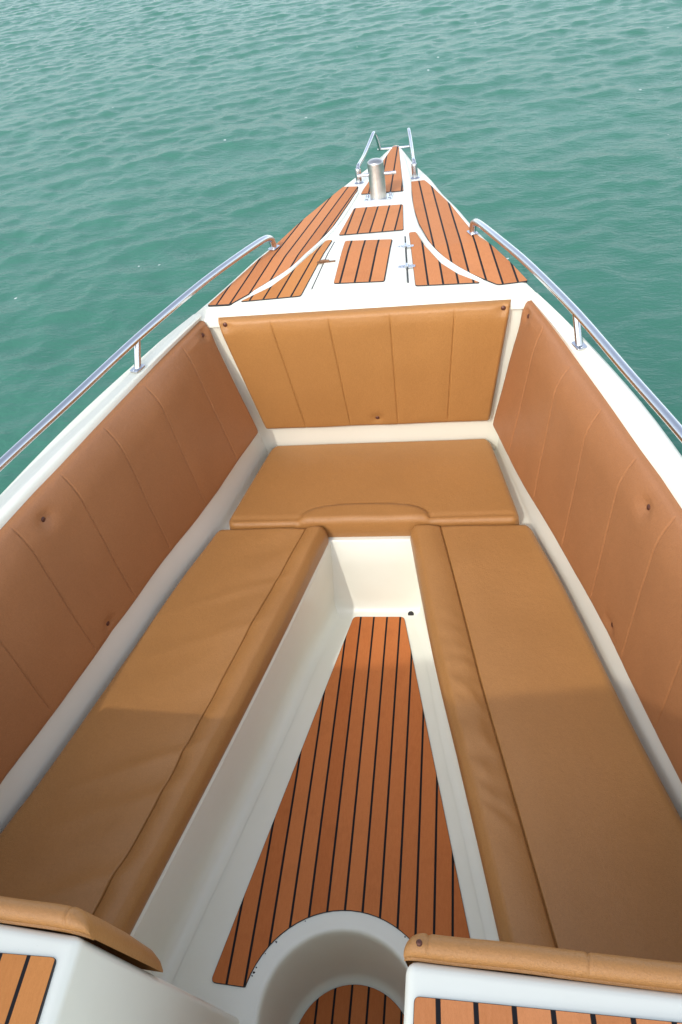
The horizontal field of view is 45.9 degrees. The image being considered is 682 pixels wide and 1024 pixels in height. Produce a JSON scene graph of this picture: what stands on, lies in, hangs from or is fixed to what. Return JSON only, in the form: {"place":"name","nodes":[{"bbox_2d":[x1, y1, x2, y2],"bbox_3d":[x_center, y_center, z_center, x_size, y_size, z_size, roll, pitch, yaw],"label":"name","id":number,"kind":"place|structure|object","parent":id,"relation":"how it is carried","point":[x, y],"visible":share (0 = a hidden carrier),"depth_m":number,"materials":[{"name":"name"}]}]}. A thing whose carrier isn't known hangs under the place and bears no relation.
{"place":"outdoors","nodes":[
{"label":"outdoors","id":0,"kind":"place"},
{"bbox_2d":[0,0,681,494],"bbox_3d":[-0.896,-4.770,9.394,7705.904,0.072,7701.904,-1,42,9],"label":"sea","id":1,"kind":"structure","parent":0,"point":[156,156],"depth_m":7.85,"materials":[{"name":"liquid"}]},
{"bbox_2d":[0,128,681,1023],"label":"motorboat","id":2,"kind":"object","parent":1,"relation":"on","point":[324,864],"visible":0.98,"depth_m":2.19,"materials":[{"name":"white plastic"}]},
{"bbox_2d":[0,526,328,934],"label":"bench cushion","id":3,"kind":"object","parent":2,"relation":"on","point":[96,825],"visible":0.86,"depth_m":2.06,"materials":[{"name":"brown leather"}]},
{"bbox_2d":[229,439,518,536],"bbox_3d":[0.114,-0.092,2.737,0.945,0.082,0.433,-1,42,9],"label":"bow cushion","id":4,"kind":"object","parent":2,"relation":"on","point":[371,489],"visible":0.96,"depth_m":2.68,"materials":[{"name":"brown leather"}]},
{"bbox_2d":[410,525,681,962],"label":"bench cushion","id":5,"kind":"object","parent":2,"relation":"on","point":[576,820],"visible":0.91,"depth_m":1.87,"materials":[{"name":"brown leather"}]}
]}

